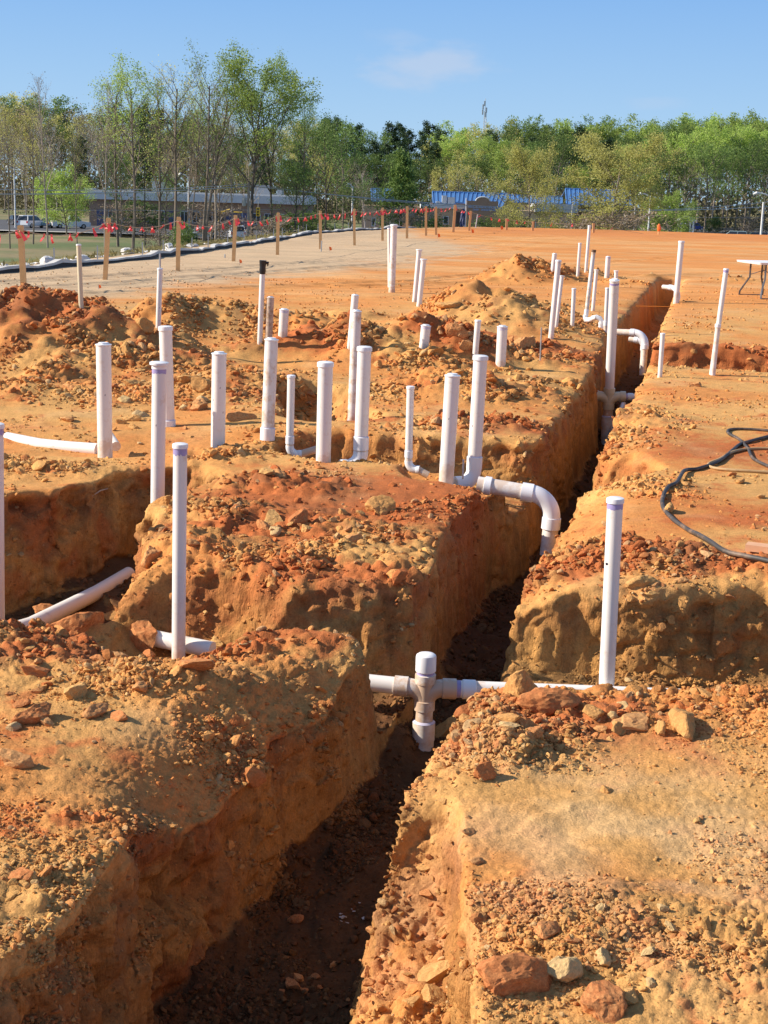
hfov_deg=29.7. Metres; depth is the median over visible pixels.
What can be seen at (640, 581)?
dirt clod
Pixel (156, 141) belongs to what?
leafy tree
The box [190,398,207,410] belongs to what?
dirt clod
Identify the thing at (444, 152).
leafy tree
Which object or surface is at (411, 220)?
shrub
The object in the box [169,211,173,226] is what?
door
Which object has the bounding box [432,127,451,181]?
pine tree
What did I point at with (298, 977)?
dirt clod
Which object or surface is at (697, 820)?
dirt clod
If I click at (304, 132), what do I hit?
tall tree
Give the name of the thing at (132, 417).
dirt clod
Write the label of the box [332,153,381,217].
leafy tree
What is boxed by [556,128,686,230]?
budding tree
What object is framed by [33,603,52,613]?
dirt clod
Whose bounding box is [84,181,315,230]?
school building
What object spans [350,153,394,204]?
leafy tree
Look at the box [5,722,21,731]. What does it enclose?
dirt clod
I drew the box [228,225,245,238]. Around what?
parked car
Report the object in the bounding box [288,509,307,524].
dirt clod
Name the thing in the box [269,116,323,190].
budding tree
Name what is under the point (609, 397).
cross fitting
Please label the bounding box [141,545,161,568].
dirt clod
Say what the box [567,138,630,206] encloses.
leafy tree
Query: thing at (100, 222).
door
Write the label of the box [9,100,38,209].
budding tree
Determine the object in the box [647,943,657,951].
dirt clod
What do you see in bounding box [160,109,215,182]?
leafy tree
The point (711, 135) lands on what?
leafy tree
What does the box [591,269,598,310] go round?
pipe riser
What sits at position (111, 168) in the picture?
leafy tree
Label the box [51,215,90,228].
parked pickup
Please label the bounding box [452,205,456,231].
wooden stake
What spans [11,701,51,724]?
dirt clod
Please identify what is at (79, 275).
pipe riser
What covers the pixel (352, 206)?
street lamp
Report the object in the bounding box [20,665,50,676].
dirt clod
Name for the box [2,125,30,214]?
bare tree
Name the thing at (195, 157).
bare tree
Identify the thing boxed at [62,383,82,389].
dirt clod
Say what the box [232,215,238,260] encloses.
wooden stake
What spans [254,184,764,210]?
power line
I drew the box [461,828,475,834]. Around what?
dirt clod
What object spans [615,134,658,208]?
leafy tree
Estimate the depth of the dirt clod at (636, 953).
3.85 m
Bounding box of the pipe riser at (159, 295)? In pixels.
[156,253,162,327]
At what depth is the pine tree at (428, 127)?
434.37 m
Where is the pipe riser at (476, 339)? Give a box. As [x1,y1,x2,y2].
[472,320,480,356]
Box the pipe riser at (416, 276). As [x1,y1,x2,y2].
[412,249,421,301]
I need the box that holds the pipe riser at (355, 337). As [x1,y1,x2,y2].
[347,309,361,420]
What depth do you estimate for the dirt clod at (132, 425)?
12.73 m
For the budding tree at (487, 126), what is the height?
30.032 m
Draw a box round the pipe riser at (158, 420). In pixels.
[149,361,168,502]
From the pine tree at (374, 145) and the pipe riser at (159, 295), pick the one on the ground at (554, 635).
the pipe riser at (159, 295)
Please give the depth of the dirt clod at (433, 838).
4.92 m
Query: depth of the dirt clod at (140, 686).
5.82 m
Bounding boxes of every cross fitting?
[369,651,667,751]
[597,278,634,445]
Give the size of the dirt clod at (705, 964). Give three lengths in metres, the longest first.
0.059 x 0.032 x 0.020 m
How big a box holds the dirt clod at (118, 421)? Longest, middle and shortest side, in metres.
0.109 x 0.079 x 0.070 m
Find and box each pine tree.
[66,136,97,207]
[131,100,157,246]
[140,108,177,179]
[201,135,228,191]
[223,137,252,193]
[250,134,268,184]
[256,161,268,184]
[261,126,277,186]
[282,139,313,195]
[305,138,328,211]
[322,115,352,210]
[324,144,340,217]
[336,142,353,203]
[345,122,358,203]
[346,122,368,201]
[349,141,374,215]
[358,139,387,203]
[376,142,394,187]
[380,121,402,185]
[394,121,412,157]
[395,136,409,188]
[396,128,425,186]
[410,129,434,200]
[417,120,438,187]
[422,142,446,190]
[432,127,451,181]
[476,128,499,183]
[516,135,546,192]
[558,125,588,189]
[577,136,593,205]
[589,137,621,188]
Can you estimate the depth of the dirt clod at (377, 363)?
16.97 m
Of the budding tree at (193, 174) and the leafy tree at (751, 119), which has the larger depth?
the leafy tree at (751, 119)
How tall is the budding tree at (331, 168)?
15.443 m
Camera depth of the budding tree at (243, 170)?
341.14 m
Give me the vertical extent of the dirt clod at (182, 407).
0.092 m
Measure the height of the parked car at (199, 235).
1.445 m
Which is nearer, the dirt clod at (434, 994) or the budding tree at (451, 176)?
the dirt clod at (434, 994)
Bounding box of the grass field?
[0,191,767,264]
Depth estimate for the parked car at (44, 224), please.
211.07 m
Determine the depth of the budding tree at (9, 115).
370.78 m
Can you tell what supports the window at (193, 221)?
in the school building at (263, 205)
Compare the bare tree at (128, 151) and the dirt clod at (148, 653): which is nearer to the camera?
the dirt clod at (148, 653)
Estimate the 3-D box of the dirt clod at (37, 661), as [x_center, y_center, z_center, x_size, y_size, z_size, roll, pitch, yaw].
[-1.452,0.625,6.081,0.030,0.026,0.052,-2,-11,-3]
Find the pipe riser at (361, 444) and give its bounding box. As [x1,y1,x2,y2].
[339,346,371,460]
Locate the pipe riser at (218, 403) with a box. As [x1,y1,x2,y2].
[211,351,226,447]
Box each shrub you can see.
[75,203,158,236]
[102,199,181,234]
[136,226,175,248]
[159,221,197,245]
[181,202,256,243]
[222,215,304,238]
[255,210,346,234]
[372,203,449,227]
[413,216,459,227]
[465,215,499,226]
[540,210,618,229]
[573,208,677,230]
[701,215,725,232]
[733,214,767,231]
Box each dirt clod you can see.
[0,748,33,768]
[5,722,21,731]
[8,867,33,880]
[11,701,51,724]
[13,698,30,707]
[18,638,29,643]
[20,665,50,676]
[24,645,34,650]
[30,687,43,693]
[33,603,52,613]
[34,658,41,663]
[40,716,53,726]
[41,681,52,686]
[51,611,103,635]
[60,416,73,421]
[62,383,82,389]
[63,682,86,699]
[74,658,91,663]
[81,703,108,718]
[87,363,95,367]
[89,654,105,661]
[96,611,115,620]
[108,667,121,672]
[109,710,127,720]
[112,383,118,388]
[112,651,127,657]
[115,419,126,423]
[117,395,130,402]
[122,414,140,420]
[124,379,143,386]
[128,423,138,428]
[129,619,157,651]
[131,410,148,416]
[132,680,148,692]
[135,317,154,333]
[135,368,144,371]
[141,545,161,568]
[143,649,154,657]
[154,495,171,504]
[175,658,214,671]
[177,375,200,383]
[178,404,186,410]
[186,538,199,545]
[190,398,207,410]
[191,376,211,392]
[196,395,207,401]
[211,635,223,646]
[225,411,256,421]
[256,519,269,529]
[259,468,274,475]
[264,509,282,525]
[269,526,281,535]
[273,468,286,478]
[285,977,300,989]
[287,914,303,922]
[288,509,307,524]
[294,973,303,981]
[301,524,312,531]
[307,390,315,397]
[310,973,319,978]
[315,464,324,468]
[323,530,332,535]
[329,961,336,967]
[338,508,347,514]
[344,525,351,530]
[346,534,362,541]
[356,510,364,515]
[361,965,369,977]
[365,495,395,514]
[366,926,373,935]
[373,360,382,366]
[388,956,394,966]
[402,972,412,976]
[402,995,419,1007]
[406,929,411,941]
[416,864,429,871]
[417,960,451,984]
[419,889,432,898]
[421,984,446,1004]
[430,833,438,844]
[433,348,444,354]
[434,301,459,308]
[435,715,458,738]
[436,926,446,936]
[437,798,446,803]
[445,323,467,338]
[459,340,472,350]
[459,713,468,720]
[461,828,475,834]
[468,857,484,864]
[473,761,495,780]
[475,952,552,996]
[496,713,520,722]
[499,721,520,726]
[502,670,536,696]
[511,731,518,737]
[514,337,535,349]
[515,714,533,726]
[516,687,580,715]
[517,736,528,744]
[524,726,543,738]
[525,731,534,739]
[533,921,560,939]
[547,956,582,982]
[555,761,561,766]
[558,907,571,912]
[565,937,581,943]
[568,750,582,754]
[572,909,579,919]
[580,980,627,1023]
[582,704,604,719]
[585,963,591,969]
[593,725,607,732]
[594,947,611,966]
[595,902,604,912]
[598,927,608,940]
[600,785,612,793]
[607,711,617,718]
[611,712,648,731]
[611,721,625,735]
[616,701,627,708]
[620,561,629,569]
[621,930,631,941]
[623,987,638,1004]
[625,575,657,587]
[625,677,632,682]
[633,916,656,928]
[634,951,640,957]
[635,956,654,969]
[639,914,655,919]
[641,946,655,955]
[645,590,659,597]
[646,977,655,987]
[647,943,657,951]
[649,580,661,586]
[654,720,665,736]
[657,903,669,911]
[664,502,673,513]
[664,920,678,932]
[666,615,675,624]
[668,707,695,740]
[673,577,688,582]
[679,931,687,938]
[689,382,701,386]
[689,688,711,698]
[693,817,700,822]
[699,961,708,966]
[723,972,731,982]
[725,593,736,598]
[727,472,736,475]
[735,478,744,483]
[757,494,764,498]
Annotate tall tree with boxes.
[87,70,144,246]
[88,50,172,249]
[123,70,188,245]
[171,37,248,243]
[179,74,215,241]
[277,91,332,231]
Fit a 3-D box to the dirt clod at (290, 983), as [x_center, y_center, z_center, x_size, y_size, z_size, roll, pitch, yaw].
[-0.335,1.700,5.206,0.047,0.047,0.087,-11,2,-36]
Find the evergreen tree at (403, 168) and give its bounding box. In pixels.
[374,146,434,227]
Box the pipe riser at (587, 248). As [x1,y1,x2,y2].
[584,225,590,272]
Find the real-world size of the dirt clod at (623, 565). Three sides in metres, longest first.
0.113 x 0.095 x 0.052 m
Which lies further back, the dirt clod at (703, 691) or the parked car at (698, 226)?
the parked car at (698, 226)
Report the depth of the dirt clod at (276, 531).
8.65 m
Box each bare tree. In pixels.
[0,97,15,167]
[0,107,25,248]
[0,123,16,211]
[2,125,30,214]
[11,114,54,243]
[12,72,65,247]
[29,125,66,215]
[58,113,95,211]
[63,125,87,243]
[70,121,108,189]
[78,124,102,187]
[85,77,130,245]
[119,125,137,190]
[123,55,218,242]
[157,151,173,187]
[184,78,239,239]
[185,131,203,191]
[201,156,235,238]
[219,95,241,237]
[227,124,265,200]
[260,128,279,182]
[276,122,302,167]
[345,161,374,227]
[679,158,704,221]
[748,127,767,201]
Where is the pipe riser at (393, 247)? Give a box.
[389,224,397,292]
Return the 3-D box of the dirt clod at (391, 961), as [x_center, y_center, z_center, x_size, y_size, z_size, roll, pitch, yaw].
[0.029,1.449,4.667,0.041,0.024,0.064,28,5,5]
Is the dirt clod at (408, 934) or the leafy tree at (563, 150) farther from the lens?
the leafy tree at (563, 150)
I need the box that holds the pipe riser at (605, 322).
[603,288,608,332]
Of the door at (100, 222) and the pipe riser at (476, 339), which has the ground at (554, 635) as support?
the pipe riser at (476, 339)
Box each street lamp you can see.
[5,165,15,227]
[346,183,352,227]
[638,192,650,230]
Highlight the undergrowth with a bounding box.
[0,151,767,229]
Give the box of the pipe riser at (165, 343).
[158,325,175,426]
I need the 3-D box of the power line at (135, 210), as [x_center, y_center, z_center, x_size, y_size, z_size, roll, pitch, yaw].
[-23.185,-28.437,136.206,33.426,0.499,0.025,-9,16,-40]
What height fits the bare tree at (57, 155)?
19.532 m
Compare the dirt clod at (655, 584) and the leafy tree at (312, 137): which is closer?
the dirt clod at (655, 584)
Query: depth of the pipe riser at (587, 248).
37.23 m
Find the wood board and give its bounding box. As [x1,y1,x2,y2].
[745,541,767,553]
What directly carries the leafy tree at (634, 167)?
on the grass field
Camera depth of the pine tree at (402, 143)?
360.16 m
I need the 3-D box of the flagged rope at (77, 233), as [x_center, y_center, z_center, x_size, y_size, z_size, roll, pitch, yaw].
[-6.798,-5.970,30.989,0.210,0.438,4.122,5,13,15]
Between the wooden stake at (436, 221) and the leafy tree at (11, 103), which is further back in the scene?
the leafy tree at (11, 103)
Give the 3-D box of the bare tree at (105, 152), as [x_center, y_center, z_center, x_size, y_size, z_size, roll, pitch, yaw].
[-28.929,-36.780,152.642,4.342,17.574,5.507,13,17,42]
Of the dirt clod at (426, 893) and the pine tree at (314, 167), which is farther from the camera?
the pine tree at (314, 167)
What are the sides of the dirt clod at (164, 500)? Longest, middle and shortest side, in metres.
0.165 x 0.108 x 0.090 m
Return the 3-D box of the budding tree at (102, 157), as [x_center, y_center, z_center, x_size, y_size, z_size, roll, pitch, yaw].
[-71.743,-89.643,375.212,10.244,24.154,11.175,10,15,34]
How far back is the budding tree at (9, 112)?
416.80 m
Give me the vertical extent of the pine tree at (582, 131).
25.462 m
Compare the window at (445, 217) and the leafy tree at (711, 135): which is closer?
the window at (445, 217)
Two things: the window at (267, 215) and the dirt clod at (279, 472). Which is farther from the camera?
the window at (267, 215)
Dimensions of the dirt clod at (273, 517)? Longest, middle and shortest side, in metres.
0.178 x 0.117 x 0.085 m
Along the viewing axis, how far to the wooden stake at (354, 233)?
60.83 m
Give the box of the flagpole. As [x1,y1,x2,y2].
[460,198,466,226]
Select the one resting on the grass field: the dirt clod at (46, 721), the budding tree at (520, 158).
the budding tree at (520, 158)
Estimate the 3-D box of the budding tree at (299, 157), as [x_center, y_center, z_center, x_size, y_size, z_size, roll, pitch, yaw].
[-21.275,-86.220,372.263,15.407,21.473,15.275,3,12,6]
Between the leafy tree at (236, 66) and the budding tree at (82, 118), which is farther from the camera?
the budding tree at (82, 118)
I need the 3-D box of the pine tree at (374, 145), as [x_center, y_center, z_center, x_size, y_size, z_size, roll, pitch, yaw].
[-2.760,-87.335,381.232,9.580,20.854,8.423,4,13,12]
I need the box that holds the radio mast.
[481,99,486,186]
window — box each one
[108,209,115,220]
[180,211,187,222]
[192,211,200,222]
[253,213,260,224]
[264,213,272,224]
[443,216,448,224]
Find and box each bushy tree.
[27,162,96,234]
[639,189,700,231]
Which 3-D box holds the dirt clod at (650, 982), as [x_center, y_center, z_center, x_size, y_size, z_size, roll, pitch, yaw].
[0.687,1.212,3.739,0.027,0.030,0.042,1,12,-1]
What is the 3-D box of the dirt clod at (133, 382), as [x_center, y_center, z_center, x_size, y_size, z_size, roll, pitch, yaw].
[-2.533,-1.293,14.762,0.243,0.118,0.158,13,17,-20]
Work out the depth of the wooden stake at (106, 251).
32.97 m
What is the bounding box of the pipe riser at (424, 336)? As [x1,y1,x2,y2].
[419,324,430,348]
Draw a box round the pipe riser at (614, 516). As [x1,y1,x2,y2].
[599,496,623,685]
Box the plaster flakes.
[339,902,363,922]
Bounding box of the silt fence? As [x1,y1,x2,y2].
[0,221,416,273]
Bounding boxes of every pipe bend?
[476,476,560,555]
[617,329,648,372]
[628,337,642,374]
[662,285,679,300]
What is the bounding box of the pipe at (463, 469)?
[462,459,463,478]
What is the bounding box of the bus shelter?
[675,216,696,231]
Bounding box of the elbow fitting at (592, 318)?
[583,315,603,328]
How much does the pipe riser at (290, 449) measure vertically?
0.690 m
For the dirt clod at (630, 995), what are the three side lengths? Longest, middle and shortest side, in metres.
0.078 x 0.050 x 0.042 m
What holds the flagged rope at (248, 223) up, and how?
attached to the wooden stake at (235, 223)
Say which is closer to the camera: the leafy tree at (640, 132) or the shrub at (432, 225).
the shrub at (432, 225)
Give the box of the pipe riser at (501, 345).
[496,325,507,366]
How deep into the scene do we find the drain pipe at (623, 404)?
19.88 m
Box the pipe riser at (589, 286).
[583,250,595,321]
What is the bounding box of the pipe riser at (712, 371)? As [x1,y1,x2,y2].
[709,268,728,375]
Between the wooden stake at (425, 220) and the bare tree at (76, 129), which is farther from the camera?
the bare tree at (76, 129)
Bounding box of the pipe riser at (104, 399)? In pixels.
[95,342,112,457]
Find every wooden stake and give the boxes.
[17,225,26,284]
[103,218,113,279]
[176,217,183,270]
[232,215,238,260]
[276,213,279,254]
[319,211,323,248]
[353,209,355,244]
[381,208,383,240]
[406,206,408,237]
[425,206,426,235]
[435,207,436,234]
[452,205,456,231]
[468,211,471,230]
[505,218,508,229]
[592,223,594,232]
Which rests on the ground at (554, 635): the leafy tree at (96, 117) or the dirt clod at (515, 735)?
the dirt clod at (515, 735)
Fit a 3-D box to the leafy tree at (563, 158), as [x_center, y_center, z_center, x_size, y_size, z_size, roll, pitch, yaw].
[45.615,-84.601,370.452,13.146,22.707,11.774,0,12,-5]
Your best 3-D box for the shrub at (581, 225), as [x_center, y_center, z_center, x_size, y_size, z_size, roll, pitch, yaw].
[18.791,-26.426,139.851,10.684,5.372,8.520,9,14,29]
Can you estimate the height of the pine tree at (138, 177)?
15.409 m
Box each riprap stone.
[39,256,53,263]
[121,248,134,254]
[162,243,172,249]
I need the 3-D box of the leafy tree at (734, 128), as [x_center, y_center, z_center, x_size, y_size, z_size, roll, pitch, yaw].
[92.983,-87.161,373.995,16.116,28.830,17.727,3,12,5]
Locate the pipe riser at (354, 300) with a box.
[347,294,358,349]
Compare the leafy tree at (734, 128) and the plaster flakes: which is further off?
the leafy tree at (734, 128)
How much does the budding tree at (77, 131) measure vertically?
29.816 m
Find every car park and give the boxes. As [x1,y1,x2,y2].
[0,219,322,236]
[637,226,767,233]
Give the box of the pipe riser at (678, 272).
[673,241,684,303]
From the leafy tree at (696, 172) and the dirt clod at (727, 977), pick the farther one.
the leafy tree at (696, 172)
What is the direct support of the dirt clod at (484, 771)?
on the ground at (554, 635)
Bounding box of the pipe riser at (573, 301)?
[570,288,575,326]
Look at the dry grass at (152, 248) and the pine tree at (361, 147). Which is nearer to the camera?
the dry grass at (152, 248)
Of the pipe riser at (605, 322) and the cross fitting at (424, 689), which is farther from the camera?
the pipe riser at (605, 322)
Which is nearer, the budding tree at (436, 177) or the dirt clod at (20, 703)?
the dirt clod at (20, 703)
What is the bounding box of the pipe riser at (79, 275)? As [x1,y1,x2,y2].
[76,244,83,308]
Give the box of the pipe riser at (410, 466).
[404,386,429,478]
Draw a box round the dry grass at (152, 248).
[0,226,498,265]
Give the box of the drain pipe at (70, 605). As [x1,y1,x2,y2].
[18,567,134,625]
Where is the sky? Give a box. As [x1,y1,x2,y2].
[0,0,767,211]
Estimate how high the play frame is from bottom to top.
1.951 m
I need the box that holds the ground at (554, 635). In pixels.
[0,227,767,1023]
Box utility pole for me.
[238,183,258,236]
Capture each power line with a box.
[0,184,245,190]
[0,186,246,194]
[0,209,279,210]
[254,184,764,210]
[260,187,767,210]
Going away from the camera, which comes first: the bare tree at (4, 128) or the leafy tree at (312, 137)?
the bare tree at (4, 128)
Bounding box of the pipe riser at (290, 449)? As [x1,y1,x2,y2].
[285,375,315,456]
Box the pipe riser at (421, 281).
[416,259,426,306]
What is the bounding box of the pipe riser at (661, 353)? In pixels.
[657,333,664,377]
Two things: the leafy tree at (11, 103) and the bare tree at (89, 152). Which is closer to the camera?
the bare tree at (89, 152)
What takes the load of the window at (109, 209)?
in the school building at (263, 205)
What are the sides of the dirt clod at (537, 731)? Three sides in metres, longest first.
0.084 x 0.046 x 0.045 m
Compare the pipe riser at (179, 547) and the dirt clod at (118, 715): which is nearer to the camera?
the dirt clod at (118, 715)
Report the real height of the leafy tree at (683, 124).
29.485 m
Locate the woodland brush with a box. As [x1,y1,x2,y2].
[0,195,767,233]
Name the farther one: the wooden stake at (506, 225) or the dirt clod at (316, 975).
the wooden stake at (506, 225)
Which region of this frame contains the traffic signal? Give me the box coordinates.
[256,197,261,215]
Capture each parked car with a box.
[7,215,18,224]
[17,215,42,227]
[40,218,55,227]
[182,227,220,238]
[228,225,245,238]
[685,223,702,229]
[727,231,746,233]
[750,232,767,234]
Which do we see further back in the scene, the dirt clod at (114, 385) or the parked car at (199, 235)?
the parked car at (199, 235)
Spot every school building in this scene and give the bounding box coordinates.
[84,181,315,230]
[362,188,631,229]
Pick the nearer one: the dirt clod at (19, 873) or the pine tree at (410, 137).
the dirt clod at (19, 873)
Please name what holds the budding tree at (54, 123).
on the grass field
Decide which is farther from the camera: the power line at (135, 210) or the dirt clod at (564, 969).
the power line at (135, 210)
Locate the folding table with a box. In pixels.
[737,260,767,298]
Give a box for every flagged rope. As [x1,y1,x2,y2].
[0,229,20,238]
[24,222,107,243]
[111,220,177,232]
[181,218,234,231]
[237,215,277,225]
[280,213,319,221]
[322,211,352,219]
[355,210,381,216]
[384,208,406,213]
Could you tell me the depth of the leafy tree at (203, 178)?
330.90 m
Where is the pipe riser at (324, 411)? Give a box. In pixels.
[316,361,333,462]
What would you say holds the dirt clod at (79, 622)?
on the ground at (554, 635)
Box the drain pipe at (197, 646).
[153,630,215,655]
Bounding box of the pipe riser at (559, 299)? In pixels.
[555,275,564,327]
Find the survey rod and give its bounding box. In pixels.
[539,328,541,359]
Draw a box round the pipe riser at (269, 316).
[265,296,273,338]
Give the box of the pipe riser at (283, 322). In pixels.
[278,308,288,337]
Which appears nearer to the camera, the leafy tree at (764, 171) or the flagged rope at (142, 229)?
the flagged rope at (142, 229)
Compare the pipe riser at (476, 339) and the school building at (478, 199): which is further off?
the school building at (478, 199)
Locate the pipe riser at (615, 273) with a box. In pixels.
[614,270,617,278]
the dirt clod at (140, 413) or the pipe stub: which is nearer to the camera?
the dirt clod at (140, 413)
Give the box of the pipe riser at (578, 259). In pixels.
[576,243,581,276]
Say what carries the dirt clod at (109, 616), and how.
on the ground at (554, 635)
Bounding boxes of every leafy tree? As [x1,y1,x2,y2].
[0,96,39,204]
[5,94,86,200]
[39,120,93,208]
[88,102,163,187]
[93,147,129,189]
[93,151,143,235]
[125,130,167,190]
[140,169,199,241]
[158,130,203,191]
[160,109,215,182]
[166,116,217,182]
[185,148,234,192]
[197,37,323,236]
[210,143,258,193]
[215,50,300,229]
[217,136,250,193]
[235,127,275,178]
[265,150,325,231]
[271,158,302,194]
[272,102,374,229]
[279,119,345,205]
[308,119,375,228]
[314,175,375,227]
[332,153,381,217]
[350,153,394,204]
[352,181,404,225]
[353,130,397,176]
[372,153,420,187]
[399,165,429,204]
[412,156,449,200]
[419,120,486,189]
[423,127,483,189]
[431,131,482,190]
[454,153,498,191]
[460,136,511,189]
[473,133,517,185]
[476,159,514,192]
[486,143,545,194]
[494,123,532,192]
[495,125,540,188]
[497,140,560,194]
[497,145,540,190]
[499,115,553,179]
[518,122,574,192]
[518,140,567,195]
[522,118,566,182]
[523,123,574,187]
[532,133,589,195]
[539,117,593,177]
[540,118,595,192]
[545,135,585,195]
[553,164,595,190]
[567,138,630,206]
[568,121,603,182]
[580,114,622,184]
[580,115,636,169]
[580,164,601,206]
[592,125,654,168]
[604,136,643,183]
[609,136,662,218]
[612,123,661,209]
[613,113,675,204]
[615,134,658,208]
[630,139,671,225]
[632,166,665,226]
[637,112,700,220]
[642,125,690,226]
[645,148,691,229]
[649,120,714,220]
[652,122,704,226]
[657,126,717,224]
[666,116,710,206]
[671,127,725,222]
[676,142,735,232]
[684,129,756,228]
[685,108,727,212]
[687,112,759,225]
[689,117,753,219]
[704,117,760,221]
[705,146,751,232]
[715,135,767,227]
[717,106,767,215]
[719,116,766,228]
[720,119,766,227]
[720,120,767,230]
[728,112,767,214]
[742,153,767,231]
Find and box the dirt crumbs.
[0,253,767,1023]
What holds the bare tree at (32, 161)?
on the grass field
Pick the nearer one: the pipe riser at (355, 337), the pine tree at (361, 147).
the pipe riser at (355, 337)
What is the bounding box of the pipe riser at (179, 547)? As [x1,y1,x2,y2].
[172,442,187,658]
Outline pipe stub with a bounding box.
[760,202,763,234]
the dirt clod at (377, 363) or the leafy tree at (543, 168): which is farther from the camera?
the leafy tree at (543, 168)
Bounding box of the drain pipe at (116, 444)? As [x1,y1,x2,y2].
[112,432,120,450]
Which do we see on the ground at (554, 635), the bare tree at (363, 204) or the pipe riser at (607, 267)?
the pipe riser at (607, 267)
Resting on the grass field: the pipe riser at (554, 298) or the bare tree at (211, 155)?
the bare tree at (211, 155)
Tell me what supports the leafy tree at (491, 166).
on the grass field
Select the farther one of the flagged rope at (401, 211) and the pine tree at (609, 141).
the pine tree at (609, 141)
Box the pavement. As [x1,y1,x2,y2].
[2,230,263,237]
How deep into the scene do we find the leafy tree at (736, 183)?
426.83 m
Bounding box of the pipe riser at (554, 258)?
[551,253,556,271]
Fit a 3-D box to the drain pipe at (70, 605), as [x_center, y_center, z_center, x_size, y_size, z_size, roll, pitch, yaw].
[-2.108,0.613,9.601,0.286,0.141,1.631,8,14,26]
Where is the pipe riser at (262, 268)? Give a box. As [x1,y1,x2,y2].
[257,260,268,344]
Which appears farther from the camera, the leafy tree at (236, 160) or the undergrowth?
the undergrowth
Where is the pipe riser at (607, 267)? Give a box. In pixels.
[604,256,610,277]
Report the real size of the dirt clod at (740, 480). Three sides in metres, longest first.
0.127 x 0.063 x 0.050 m
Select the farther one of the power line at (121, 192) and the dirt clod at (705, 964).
the power line at (121, 192)
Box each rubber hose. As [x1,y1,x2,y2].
[660,435,767,562]
[707,447,767,473]
[726,428,767,467]
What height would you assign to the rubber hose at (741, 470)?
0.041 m
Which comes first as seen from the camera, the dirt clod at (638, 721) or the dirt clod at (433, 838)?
the dirt clod at (433, 838)
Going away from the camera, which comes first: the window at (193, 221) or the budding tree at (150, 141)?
the window at (193, 221)
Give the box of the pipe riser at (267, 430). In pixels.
[260,337,278,440]
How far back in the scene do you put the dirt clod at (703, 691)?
6.15 m
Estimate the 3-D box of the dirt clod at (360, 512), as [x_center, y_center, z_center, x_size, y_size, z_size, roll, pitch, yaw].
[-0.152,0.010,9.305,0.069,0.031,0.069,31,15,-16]
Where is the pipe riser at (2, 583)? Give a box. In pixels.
[0,422,4,619]
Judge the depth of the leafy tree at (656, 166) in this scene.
371.78 m
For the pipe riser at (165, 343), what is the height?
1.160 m
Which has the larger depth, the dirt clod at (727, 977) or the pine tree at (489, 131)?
the pine tree at (489, 131)
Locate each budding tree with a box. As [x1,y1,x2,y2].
[0,90,67,190]
[0,91,22,158]
[0,95,28,154]
[0,105,44,208]
[8,98,74,202]
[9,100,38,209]
[15,140,61,211]
[17,107,80,209]
[45,110,105,200]
[53,97,81,197]
[56,105,129,188]
[66,106,97,208]
[88,124,123,186]
[92,122,136,187]
[116,122,138,190]
[123,150,165,188]
[134,110,162,187]
[137,129,188,189]
[160,118,201,191]
[161,136,186,191]
[181,152,203,190]
[187,117,219,188]
[203,117,248,170]
[216,161,275,193]
[249,124,302,187]
[250,135,294,188]
[268,136,325,187]
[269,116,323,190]
[304,153,339,218]
[317,159,352,220]
[413,138,481,190]
[428,165,465,196]
[442,146,500,191]
[445,160,482,191]
[459,122,502,187]
[473,132,569,228]
[480,118,519,159]
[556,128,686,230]
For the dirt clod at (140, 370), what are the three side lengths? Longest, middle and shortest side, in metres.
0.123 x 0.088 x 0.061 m
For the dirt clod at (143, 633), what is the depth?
7.77 m
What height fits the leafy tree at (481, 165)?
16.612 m
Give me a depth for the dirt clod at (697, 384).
16.27 m
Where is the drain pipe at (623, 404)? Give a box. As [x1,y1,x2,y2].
[610,402,625,430]
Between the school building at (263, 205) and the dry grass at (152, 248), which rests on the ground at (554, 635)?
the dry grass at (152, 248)
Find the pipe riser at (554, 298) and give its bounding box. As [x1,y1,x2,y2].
[548,260,561,338]
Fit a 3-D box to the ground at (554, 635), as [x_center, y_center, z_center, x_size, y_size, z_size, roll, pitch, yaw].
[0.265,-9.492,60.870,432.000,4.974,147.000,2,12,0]
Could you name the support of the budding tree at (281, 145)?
on the grass field
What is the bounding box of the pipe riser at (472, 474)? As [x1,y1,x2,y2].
[453,355,487,486]
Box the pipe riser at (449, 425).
[439,373,460,484]
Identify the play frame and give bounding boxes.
[207,209,242,222]
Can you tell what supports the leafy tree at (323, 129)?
on the grass field
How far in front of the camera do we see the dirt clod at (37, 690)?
5.81 m
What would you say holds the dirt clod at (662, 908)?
on the ground at (554, 635)
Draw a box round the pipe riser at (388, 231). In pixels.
[387,228,390,286]
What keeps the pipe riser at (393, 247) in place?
on the ground at (554, 635)
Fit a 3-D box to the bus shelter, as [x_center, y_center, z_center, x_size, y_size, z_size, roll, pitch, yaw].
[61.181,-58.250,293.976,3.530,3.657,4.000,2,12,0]
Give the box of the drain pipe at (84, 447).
[4,432,97,453]
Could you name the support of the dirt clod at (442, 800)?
on the ground at (554, 635)
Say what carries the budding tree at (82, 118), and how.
on the grass field
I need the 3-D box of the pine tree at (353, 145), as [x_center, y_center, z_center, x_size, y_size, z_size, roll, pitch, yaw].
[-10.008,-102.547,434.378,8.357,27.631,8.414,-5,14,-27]
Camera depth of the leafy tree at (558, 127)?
429.93 m
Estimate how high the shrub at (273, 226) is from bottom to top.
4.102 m
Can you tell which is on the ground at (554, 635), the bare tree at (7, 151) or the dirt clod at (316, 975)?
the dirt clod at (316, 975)
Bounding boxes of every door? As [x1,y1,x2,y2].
[97,209,103,225]
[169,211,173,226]
[241,213,246,228]
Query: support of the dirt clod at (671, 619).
on the ground at (554, 635)
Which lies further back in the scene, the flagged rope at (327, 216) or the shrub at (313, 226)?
the shrub at (313, 226)
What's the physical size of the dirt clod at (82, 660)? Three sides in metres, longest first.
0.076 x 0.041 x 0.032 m
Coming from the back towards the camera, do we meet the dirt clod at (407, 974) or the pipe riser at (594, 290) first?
the pipe riser at (594, 290)

